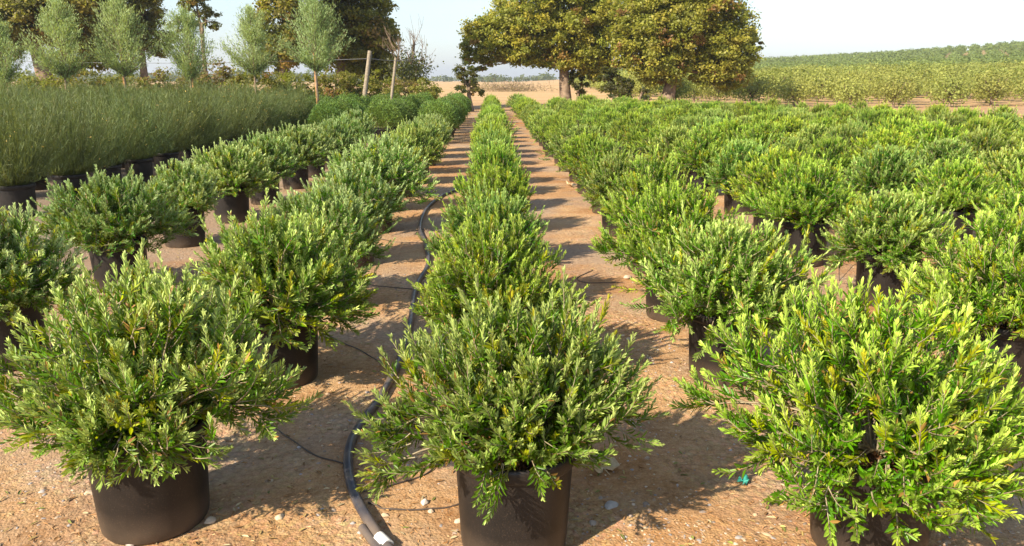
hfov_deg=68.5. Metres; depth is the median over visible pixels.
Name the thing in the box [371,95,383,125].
potted round shrub
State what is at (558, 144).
potted olive
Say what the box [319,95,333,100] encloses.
potted round shrub
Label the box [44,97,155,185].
potted broom
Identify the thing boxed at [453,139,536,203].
potted olive
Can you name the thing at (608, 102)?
potted olive
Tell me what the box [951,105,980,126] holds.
potted olive
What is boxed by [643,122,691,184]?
potted olive
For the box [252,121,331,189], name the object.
potted olive
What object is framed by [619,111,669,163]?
potted olive
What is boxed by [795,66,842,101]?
orchard tree
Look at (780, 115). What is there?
potted olive
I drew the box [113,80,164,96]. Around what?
potted broom
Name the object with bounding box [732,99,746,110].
potted olive
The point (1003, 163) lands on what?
potted olive
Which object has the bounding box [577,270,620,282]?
drip tube
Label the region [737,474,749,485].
plastic scrap
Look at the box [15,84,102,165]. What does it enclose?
potted broom
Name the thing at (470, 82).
tree
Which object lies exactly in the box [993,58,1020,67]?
orchard tree
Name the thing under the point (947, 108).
potted olive
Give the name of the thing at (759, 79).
orchard tree
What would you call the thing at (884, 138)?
potted shrub
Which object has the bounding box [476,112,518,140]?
potted olive
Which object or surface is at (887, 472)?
potted shrub
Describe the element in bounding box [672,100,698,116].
potted olive
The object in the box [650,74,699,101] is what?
orchard tree
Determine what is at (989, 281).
potted shrub
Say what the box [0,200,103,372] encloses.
potted olive
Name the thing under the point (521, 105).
potted olive
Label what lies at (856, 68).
orchard tree
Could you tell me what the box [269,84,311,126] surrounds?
potted broom
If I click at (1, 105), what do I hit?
potted broom
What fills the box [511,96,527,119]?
potted olive
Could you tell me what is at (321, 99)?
potted round shrub
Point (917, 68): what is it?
orchard tree
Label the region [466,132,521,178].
potted olive
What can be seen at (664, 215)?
potted olive
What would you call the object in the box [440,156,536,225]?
potted olive
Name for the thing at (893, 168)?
potted shrub
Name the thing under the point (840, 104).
potted olive
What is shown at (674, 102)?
potted olive
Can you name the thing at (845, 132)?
potted shrub
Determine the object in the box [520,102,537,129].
potted olive
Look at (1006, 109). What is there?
potted olive
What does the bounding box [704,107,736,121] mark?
potted olive
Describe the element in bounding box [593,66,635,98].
dark shrub
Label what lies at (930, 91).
orchard tree
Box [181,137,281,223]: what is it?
potted olive
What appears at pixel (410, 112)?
potted round shrub
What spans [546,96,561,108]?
potted olive
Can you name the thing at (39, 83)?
potted broom
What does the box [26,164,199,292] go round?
potted olive
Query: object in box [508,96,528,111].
potted olive
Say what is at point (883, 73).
orchard tree
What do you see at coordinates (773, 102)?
potted olive
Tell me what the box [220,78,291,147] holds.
potted broom
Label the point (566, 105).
potted olive
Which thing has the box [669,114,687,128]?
potted olive
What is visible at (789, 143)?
potted olive
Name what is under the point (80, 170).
potted broom
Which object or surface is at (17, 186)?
potted broom
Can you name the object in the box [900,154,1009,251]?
potted shrub
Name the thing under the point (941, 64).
orchard tree
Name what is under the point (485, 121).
potted olive
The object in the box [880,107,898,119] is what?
potted olive
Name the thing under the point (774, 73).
orchard tree
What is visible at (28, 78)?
scrub bush
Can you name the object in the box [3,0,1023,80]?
sky
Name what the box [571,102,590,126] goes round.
potted olive
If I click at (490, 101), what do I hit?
potted olive
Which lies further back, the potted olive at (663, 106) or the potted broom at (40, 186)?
the potted olive at (663, 106)
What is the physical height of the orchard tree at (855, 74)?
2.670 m
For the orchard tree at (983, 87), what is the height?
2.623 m
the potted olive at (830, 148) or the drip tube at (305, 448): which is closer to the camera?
the drip tube at (305, 448)
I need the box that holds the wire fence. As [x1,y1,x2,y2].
[14,50,429,98]
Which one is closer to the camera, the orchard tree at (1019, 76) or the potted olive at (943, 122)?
the potted olive at (943, 122)
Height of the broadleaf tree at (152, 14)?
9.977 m
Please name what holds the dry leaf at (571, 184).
on the ground
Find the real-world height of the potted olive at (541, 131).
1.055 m
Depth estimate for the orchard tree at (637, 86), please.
65.62 m
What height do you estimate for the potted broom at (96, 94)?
1.524 m
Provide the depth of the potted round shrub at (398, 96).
33.10 m
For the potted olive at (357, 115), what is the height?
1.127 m
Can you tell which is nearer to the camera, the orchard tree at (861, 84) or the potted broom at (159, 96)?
the potted broom at (159, 96)
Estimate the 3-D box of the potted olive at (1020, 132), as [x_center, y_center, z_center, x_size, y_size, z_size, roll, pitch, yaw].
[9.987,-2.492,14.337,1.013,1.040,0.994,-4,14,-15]
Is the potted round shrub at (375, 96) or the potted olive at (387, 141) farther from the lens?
the potted round shrub at (375, 96)
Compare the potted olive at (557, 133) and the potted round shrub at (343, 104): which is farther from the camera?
the potted round shrub at (343, 104)
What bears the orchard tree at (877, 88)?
on the ground
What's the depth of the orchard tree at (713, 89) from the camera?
55.63 m
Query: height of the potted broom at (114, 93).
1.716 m
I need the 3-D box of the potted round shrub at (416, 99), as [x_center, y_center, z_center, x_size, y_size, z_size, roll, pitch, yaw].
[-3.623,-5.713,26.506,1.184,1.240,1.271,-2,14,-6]
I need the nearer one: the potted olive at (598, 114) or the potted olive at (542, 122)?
the potted olive at (542, 122)
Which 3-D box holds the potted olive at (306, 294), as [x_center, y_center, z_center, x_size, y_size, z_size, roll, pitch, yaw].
[-1.290,0.062,4.191,1.189,1.125,1.230,-6,16,-24]
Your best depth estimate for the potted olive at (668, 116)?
19.21 m
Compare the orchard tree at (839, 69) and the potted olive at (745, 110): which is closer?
the potted olive at (745, 110)
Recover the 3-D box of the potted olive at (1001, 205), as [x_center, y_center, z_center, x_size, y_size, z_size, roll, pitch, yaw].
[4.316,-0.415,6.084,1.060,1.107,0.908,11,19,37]
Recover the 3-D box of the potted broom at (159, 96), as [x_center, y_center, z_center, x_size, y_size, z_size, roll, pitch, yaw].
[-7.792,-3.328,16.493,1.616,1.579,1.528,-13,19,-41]
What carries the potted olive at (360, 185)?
on the ground
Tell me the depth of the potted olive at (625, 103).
26.10 m
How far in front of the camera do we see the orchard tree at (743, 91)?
60.79 m
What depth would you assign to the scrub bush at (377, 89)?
33.64 m
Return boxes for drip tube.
[261,415,342,463]
[320,327,386,366]
[359,464,436,492]
[368,502,458,510]
[369,284,410,288]
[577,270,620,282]
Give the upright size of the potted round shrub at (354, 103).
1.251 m
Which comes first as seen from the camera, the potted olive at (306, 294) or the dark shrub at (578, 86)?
the potted olive at (306, 294)
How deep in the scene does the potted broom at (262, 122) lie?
17.49 m
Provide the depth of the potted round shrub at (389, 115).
19.86 m
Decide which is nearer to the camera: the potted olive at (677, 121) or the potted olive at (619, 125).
the potted olive at (619, 125)
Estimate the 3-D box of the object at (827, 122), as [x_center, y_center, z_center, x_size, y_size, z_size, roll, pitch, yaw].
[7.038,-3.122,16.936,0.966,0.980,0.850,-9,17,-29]
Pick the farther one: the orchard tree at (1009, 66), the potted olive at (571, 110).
the orchard tree at (1009, 66)
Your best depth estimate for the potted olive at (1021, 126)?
16.40 m
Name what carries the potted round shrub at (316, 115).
on the ground
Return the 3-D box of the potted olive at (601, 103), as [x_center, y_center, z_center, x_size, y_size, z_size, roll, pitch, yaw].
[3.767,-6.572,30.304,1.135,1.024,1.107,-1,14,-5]
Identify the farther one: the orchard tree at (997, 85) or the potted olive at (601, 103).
the orchard tree at (997, 85)
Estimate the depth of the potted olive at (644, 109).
22.03 m
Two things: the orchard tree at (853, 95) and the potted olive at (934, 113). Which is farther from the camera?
the orchard tree at (853, 95)
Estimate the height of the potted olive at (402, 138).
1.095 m
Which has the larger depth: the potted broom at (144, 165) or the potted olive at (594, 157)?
the potted broom at (144, 165)
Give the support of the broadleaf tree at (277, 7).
on the ground
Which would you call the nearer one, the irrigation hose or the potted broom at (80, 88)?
the irrigation hose
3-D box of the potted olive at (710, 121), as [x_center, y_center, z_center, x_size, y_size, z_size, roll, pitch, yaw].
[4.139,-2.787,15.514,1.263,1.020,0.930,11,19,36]
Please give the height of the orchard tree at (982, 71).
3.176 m
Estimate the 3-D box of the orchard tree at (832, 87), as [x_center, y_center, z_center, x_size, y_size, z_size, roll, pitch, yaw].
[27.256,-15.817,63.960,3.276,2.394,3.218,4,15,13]
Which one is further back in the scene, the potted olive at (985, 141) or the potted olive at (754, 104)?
the potted olive at (754, 104)
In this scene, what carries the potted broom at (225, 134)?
on the ground
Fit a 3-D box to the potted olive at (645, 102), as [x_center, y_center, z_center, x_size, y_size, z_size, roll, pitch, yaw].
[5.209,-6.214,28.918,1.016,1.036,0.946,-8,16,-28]
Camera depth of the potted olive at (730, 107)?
23.64 m
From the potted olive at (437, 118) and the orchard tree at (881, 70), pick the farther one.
the orchard tree at (881, 70)
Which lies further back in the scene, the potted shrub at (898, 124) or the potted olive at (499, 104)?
the potted olive at (499, 104)
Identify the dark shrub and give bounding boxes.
[568,69,590,100]
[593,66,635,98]
[638,86,651,101]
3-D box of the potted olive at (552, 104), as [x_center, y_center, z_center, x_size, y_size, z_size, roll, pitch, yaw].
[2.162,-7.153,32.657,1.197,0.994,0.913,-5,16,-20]
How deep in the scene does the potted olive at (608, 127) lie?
17.57 m
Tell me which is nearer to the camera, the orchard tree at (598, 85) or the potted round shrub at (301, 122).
the potted round shrub at (301, 122)
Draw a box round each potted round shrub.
[261,104,290,133]
[278,103,302,127]
[296,99,312,129]
[306,100,342,127]
[309,94,326,126]
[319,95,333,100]
[321,97,354,122]
[335,95,365,116]
[339,92,354,97]
[346,95,369,111]
[352,94,375,109]
[363,97,403,142]
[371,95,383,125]
[371,96,410,132]
[374,93,385,99]
[386,91,400,98]
[392,98,415,126]
[396,96,418,117]
[401,93,422,121]
[402,97,418,110]
[408,93,427,108]
[416,97,459,142]
[419,92,431,99]
[435,93,466,133]
[435,97,462,127]
[442,96,465,136]
[447,92,469,114]
[447,96,467,128]
[459,92,471,110]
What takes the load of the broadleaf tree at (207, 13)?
on the ground
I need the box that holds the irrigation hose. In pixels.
[343,181,465,545]
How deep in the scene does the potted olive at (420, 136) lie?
12.23 m
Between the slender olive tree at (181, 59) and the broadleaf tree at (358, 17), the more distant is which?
the broadleaf tree at (358, 17)
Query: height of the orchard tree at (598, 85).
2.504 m
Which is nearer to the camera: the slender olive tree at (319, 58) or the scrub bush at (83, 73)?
the slender olive tree at (319, 58)
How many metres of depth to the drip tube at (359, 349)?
4.72 m
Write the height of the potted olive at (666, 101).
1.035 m
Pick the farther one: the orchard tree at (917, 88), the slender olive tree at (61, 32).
the orchard tree at (917, 88)
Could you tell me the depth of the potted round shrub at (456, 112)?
21.39 m
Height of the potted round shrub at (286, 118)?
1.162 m
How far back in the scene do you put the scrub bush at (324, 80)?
31.60 m
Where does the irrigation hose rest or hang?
on the ground
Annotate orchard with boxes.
[569,40,1023,83]
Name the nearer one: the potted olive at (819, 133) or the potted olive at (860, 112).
the potted olive at (819, 133)
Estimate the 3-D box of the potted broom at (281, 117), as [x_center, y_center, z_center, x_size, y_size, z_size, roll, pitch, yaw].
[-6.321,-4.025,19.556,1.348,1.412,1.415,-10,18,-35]
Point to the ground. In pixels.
(554, 194)
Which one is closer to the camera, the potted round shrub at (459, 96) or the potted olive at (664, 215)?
the potted olive at (664, 215)
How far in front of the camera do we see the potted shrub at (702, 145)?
10.83 m
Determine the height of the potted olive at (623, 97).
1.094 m
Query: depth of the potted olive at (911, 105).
23.90 m
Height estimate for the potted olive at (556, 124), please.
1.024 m
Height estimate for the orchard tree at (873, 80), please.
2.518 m
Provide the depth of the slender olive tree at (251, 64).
25.46 m
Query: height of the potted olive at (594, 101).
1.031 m
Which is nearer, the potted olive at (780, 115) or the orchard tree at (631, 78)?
the potted olive at (780, 115)
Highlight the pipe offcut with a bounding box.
[358,523,380,545]
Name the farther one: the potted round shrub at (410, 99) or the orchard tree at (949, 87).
the orchard tree at (949, 87)
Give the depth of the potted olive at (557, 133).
13.95 m
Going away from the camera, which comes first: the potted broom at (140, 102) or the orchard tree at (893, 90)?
the potted broom at (140, 102)
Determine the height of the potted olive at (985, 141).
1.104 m
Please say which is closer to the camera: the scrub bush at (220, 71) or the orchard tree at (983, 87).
the scrub bush at (220, 71)
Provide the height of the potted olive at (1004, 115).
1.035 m
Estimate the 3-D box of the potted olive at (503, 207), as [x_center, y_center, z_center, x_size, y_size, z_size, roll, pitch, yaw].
[-0.114,-0.218,5.450,0.813,1.023,1.002,15,21,43]
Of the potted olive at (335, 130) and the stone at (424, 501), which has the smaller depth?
the stone at (424, 501)
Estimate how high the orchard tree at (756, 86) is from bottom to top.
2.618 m
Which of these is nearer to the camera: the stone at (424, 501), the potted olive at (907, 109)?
the stone at (424, 501)
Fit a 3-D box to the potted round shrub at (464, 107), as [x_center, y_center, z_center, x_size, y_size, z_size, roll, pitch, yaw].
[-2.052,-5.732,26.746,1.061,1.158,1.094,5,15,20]
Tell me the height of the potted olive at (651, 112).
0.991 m
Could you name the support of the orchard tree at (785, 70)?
on the ground
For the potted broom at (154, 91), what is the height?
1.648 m
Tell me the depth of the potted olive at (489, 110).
20.19 m
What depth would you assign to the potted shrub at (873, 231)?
5.51 m
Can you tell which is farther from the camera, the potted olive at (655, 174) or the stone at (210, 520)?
the potted olive at (655, 174)
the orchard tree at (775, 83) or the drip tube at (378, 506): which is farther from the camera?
the orchard tree at (775, 83)
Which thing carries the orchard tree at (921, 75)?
on the ground
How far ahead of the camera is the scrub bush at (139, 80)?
29.50 m
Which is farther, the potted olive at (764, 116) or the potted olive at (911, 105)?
the potted olive at (911, 105)
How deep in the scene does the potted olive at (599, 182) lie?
8.11 m
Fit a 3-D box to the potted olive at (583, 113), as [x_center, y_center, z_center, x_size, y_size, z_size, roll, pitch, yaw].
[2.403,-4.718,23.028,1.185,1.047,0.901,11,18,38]
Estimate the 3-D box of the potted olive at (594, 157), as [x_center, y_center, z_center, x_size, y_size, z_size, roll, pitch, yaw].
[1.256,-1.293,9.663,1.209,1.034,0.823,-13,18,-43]
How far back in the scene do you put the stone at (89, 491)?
3.09 m
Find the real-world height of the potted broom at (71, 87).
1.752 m
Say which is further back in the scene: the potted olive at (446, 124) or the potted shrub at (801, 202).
the potted olive at (446, 124)
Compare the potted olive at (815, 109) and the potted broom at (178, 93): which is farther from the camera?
the potted olive at (815, 109)
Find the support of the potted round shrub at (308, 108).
on the ground
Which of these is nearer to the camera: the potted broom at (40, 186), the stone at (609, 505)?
the stone at (609, 505)
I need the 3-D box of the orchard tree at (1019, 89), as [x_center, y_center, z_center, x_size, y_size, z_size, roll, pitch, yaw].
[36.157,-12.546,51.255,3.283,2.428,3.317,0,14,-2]
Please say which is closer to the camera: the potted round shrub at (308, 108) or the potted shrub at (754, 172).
the potted shrub at (754, 172)
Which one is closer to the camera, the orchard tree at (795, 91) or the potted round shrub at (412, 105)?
the potted round shrub at (412, 105)
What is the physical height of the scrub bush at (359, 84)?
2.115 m
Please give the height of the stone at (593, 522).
0.017 m
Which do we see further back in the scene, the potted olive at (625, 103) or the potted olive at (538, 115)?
the potted olive at (625, 103)
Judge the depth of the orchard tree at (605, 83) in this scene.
81.27 m
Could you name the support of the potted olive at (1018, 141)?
on the ground
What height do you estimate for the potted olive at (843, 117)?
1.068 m
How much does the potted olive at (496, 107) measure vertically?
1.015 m
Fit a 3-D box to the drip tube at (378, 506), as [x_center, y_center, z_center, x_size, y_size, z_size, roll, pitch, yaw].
[-0.388,0.931,3.001,0.386,0.012,0.059,0,14,0]
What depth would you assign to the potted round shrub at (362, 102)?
23.94 m
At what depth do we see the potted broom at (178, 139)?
13.40 m
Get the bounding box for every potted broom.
[0,75,34,97]
[0,77,75,189]
[0,84,75,217]
[0,89,36,155]
[1,80,126,203]
[2,80,39,104]
[5,77,58,102]
[7,89,65,110]
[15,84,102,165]
[38,83,95,112]
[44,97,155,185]
[48,78,106,94]
[52,90,128,174]
[60,76,108,100]
[63,77,120,97]
[65,75,151,167]
[75,83,188,183]
[79,78,148,108]
[93,77,139,93]
[106,87,178,161]
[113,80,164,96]
[118,88,207,174]
[131,87,184,114]
[136,71,239,163]
[139,85,172,102]
[143,80,177,98]
[150,81,208,150]
[164,79,227,102]
[177,91,244,162]
[192,78,242,101]
[197,89,262,150]
[205,78,274,147]
[210,83,257,104]
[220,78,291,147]
[250,92,293,138]
[257,86,305,131]
[268,78,323,122]
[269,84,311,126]
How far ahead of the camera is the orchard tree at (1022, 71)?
56.74 m
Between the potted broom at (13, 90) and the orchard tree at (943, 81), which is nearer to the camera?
the potted broom at (13, 90)
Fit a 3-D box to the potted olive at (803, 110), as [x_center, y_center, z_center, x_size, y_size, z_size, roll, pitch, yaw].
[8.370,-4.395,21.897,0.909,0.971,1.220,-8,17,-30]
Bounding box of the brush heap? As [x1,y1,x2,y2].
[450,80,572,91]
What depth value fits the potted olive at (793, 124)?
15.25 m
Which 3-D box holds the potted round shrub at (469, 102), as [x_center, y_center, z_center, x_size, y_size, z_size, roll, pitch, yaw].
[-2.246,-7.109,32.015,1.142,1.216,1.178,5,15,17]
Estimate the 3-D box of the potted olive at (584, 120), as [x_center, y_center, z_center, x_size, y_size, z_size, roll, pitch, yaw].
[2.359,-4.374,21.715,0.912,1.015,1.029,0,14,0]
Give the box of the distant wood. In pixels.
[12,67,619,81]
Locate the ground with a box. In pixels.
[0,48,1023,545]
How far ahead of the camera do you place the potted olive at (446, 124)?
17.66 m
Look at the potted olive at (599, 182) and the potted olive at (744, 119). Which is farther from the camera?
the potted olive at (744, 119)
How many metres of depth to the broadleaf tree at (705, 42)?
44.01 m
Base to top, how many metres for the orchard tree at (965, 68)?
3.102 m
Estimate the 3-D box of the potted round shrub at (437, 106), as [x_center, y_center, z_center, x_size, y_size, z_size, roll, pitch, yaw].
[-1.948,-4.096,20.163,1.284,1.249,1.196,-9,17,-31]
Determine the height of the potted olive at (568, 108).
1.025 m
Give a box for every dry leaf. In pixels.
[566,181,576,186]
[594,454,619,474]
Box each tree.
[0,0,133,89]
[0,17,39,88]
[17,0,105,86]
[68,0,176,84]
[77,0,162,86]
[154,4,224,90]
[166,0,222,70]
[218,2,286,91]
[244,0,315,81]
[266,0,359,129]
[315,0,403,91]
[378,14,443,91]
[452,60,484,110]
[455,0,624,99]
[591,81,605,92]
[596,75,621,93]
[602,0,765,100]
[620,70,638,95]
[632,79,658,98]
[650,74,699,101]
[679,73,710,101]
[689,76,736,100]
[722,70,760,100]
[732,69,781,104]
[747,66,771,98]
[754,67,799,100]
[763,67,791,97]
[772,70,805,99]
[773,67,795,95]
[775,74,820,106]
[776,76,819,103]
[783,64,823,79]
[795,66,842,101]
[816,64,847,75]
[820,74,840,99]
[822,73,872,103]
[831,75,875,106]
[834,73,874,103]
[838,64,871,78]
[844,69,868,77]
[847,71,886,97]
[862,65,894,96]
[865,61,890,71]
[867,65,902,78]
[867,72,916,107]
[867,75,887,98]
[873,65,926,104]
[876,61,895,69]
[880,69,933,102]
[887,61,910,71]
[895,59,941,93]
[900,69,932,93]
[908,62,939,81]
[920,69,978,106]
[923,75,965,102]
[926,66,974,98]
[929,71,967,101]
[930,61,963,76]
[931,63,978,81]
[962,68,1014,102]
[963,62,1009,97]
[966,68,1023,105]
[968,64,1017,100]
[973,63,1009,71]
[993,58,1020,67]
[997,62,1021,72]
[1002,63,1023,97]
[1010,75,1023,100]
[1011,65,1023,94]
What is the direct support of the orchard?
on the ground
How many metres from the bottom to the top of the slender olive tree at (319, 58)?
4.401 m
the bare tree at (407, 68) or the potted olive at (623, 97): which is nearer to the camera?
the potted olive at (623, 97)
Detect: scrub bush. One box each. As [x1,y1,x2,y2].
[1,66,54,91]
[35,64,116,93]
[97,69,156,91]
[145,63,207,94]
[174,57,238,95]
[220,64,283,99]
[270,69,327,96]
[312,69,360,96]
[334,70,372,97]
[360,69,404,97]
[390,77,423,96]
[406,77,443,98]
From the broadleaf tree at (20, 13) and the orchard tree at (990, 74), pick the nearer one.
the broadleaf tree at (20, 13)
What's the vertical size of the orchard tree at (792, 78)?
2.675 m
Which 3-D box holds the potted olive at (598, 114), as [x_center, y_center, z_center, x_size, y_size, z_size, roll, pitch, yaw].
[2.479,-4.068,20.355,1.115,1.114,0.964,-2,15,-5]
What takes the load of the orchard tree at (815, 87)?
on the ground
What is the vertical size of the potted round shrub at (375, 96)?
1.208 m
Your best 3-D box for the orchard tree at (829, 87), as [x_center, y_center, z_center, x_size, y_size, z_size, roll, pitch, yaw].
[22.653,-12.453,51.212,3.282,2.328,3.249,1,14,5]
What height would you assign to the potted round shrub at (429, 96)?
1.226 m
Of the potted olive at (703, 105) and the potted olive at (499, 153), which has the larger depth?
the potted olive at (703, 105)
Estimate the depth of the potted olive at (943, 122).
15.01 m
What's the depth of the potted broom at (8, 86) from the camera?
17.05 m
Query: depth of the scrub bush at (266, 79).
28.59 m
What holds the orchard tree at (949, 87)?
on the ground
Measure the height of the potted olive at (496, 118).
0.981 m
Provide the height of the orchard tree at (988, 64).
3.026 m
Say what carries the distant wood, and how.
on the ground
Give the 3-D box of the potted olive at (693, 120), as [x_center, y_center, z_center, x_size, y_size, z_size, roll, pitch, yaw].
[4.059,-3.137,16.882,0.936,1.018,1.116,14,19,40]
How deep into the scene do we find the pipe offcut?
2.78 m
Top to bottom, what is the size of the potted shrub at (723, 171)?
1.021 m
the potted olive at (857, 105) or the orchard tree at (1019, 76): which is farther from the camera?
the orchard tree at (1019, 76)
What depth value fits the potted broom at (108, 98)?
14.36 m
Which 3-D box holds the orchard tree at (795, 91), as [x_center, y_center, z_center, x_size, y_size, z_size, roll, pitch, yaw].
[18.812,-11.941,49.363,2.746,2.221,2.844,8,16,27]
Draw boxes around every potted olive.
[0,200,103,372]
[0,237,323,545]
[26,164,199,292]
[141,151,225,247]
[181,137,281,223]
[188,187,380,391]
[221,128,306,204]
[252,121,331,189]
[254,175,397,311]
[297,120,341,177]
[300,152,409,267]
[307,136,441,233]
[314,116,356,169]
[320,113,369,155]
[340,107,376,148]
[340,126,425,210]
[341,265,670,545]
[376,122,429,197]
[385,115,445,179]
[395,116,447,172]
[406,193,601,353]
[415,173,549,291]
[417,111,454,157]
[418,113,449,165]
[430,110,453,145]
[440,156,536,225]
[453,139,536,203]
[465,122,522,171]
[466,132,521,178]
[468,120,519,159]
[469,113,511,147]
[469,117,506,151]
[472,109,497,129]
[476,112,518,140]
[476,113,512,135]
[477,106,500,122]
[479,105,508,125]
[480,98,504,110]
[480,99,497,111]
[480,102,508,116]
[505,93,523,112]
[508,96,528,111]
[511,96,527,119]
[513,97,541,121]
[515,97,543,126]
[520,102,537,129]
[522,103,553,123]
[524,105,545,137]
[526,107,555,141]
[527,107,560,145]
[530,111,565,156]
[532,111,562,151]
[535,120,623,182]
[543,115,577,163]
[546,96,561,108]
[549,97,561,112]
[549,119,576,171]
[554,97,576,117]
[556,127,618,194]
[560,99,590,122]
[560,101,570,113]
[561,101,576,122]
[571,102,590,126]
[571,132,645,213]
[572,103,601,124]
[578,105,601,131]
[581,142,648,236]
[585,95,597,102]
[585,103,619,135]
[589,96,597,104]
[589,176,757,322]
[593,97,611,106]
[593,110,622,134]
[598,144,694,273]
[601,99,613,108]
[605,108,653,157]
[605,117,625,150]
[612,95,630,102]
[612,102,638,111]
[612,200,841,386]
[614,98,643,116]
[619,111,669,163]
[623,97,640,102]
[627,122,670,163]
[630,102,655,115]
[640,98,654,105]
[642,108,667,122]
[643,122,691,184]
[645,99,668,108]
[652,104,688,127]
[656,94,668,103]
[656,104,670,108]
[663,98,677,105]
[667,99,679,105]
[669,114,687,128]
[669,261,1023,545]
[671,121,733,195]
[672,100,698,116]
[673,98,691,106]
[678,113,709,131]
[686,107,704,117]
[686,114,725,134]
[693,106,716,120]
[695,101,716,110]
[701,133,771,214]
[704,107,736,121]
[707,113,755,145]
[709,104,725,109]
[717,102,739,116]
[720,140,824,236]
[726,115,793,154]
[729,113,752,132]
[730,102,760,120]
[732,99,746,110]
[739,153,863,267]
[741,110,777,131]
[742,99,763,112]
[747,104,774,121]
[756,95,781,108]
[765,133,817,160]
[766,111,810,138]
[771,108,794,122]
[773,104,791,113]
[778,101,792,111]
[783,107,812,117]
[786,105,821,125]
[790,120,830,146]
[791,101,812,112]
[801,133,864,189]
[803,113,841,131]
[809,100,834,115]
[810,109,833,121]
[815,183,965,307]
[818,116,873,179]
[826,105,855,116]
[830,100,852,109]
[832,105,856,125]
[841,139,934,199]
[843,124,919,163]
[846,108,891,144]
[846,115,868,137]
[849,99,869,112]
[852,102,875,119]
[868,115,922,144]
[870,100,897,112]
[877,106,928,128]
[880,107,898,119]
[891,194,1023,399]
[895,107,920,118]
[897,102,921,116]
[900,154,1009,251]
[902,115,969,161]
[906,132,985,185]
[910,113,929,124]
[914,119,954,136]
[915,107,967,132]
[918,102,947,121]
[922,101,950,115]
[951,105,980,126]
[952,114,1011,146]
[958,119,1017,170]
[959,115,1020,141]
[966,137,1023,214]
[971,158,1023,239]
[979,101,1021,119]
[989,109,1022,135]
[1010,124,1023,141]
[1012,130,1023,152]
[1015,121,1023,134]
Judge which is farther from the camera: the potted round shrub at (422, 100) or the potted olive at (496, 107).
the potted round shrub at (422, 100)
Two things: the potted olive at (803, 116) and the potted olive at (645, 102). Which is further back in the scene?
the potted olive at (645, 102)
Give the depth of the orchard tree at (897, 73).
56.31 m
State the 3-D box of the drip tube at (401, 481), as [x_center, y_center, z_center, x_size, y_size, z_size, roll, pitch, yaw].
[-0.416,0.864,3.265,0.089,0.014,0.566,14,20,42]
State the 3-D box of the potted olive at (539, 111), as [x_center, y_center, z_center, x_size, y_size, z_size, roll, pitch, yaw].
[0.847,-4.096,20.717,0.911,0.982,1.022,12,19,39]
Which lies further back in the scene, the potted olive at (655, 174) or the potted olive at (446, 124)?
the potted olive at (446, 124)
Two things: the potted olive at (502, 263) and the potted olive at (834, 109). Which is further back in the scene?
the potted olive at (834, 109)
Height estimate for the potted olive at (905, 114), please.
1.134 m
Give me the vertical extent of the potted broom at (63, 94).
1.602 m
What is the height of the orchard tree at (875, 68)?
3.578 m
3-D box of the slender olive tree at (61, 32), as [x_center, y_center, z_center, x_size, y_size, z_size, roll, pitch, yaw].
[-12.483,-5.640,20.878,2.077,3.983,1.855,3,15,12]
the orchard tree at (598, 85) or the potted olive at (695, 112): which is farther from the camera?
the orchard tree at (598, 85)
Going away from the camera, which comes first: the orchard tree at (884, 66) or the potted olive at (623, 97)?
the potted olive at (623, 97)
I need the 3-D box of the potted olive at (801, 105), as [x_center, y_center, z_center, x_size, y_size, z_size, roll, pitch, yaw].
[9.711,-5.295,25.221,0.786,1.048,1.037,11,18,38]
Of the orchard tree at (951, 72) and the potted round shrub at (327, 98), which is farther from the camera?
the orchard tree at (951, 72)
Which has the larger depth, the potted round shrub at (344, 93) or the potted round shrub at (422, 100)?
the potted round shrub at (344, 93)
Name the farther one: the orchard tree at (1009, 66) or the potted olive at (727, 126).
the orchard tree at (1009, 66)
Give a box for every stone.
[84,490,91,494]
[204,516,216,523]
[275,514,283,519]
[421,498,428,505]
[589,520,596,525]
[604,500,618,509]
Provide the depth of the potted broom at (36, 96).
14.03 m
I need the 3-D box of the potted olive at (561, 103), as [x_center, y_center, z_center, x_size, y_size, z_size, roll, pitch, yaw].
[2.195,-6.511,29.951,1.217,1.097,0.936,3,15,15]
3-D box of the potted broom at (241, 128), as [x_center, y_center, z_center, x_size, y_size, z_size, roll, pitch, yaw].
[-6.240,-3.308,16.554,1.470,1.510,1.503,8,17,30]
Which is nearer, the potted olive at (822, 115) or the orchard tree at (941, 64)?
the potted olive at (822, 115)
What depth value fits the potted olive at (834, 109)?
22.39 m
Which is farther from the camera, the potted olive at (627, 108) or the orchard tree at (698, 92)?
the orchard tree at (698, 92)
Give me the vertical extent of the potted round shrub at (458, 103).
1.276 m
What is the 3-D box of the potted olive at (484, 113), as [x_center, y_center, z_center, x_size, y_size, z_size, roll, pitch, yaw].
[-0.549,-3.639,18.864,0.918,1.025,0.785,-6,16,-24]
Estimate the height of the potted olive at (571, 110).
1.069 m
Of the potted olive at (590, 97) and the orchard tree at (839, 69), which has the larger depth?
the orchard tree at (839, 69)
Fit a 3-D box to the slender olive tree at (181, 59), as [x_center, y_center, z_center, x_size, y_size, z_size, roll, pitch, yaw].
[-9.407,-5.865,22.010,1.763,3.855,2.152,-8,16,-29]
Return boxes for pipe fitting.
[374,531,393,544]
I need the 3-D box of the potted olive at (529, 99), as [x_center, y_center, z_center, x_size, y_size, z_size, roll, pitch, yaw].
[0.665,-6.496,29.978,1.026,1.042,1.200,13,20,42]
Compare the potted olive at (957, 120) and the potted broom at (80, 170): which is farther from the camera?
the potted olive at (957, 120)

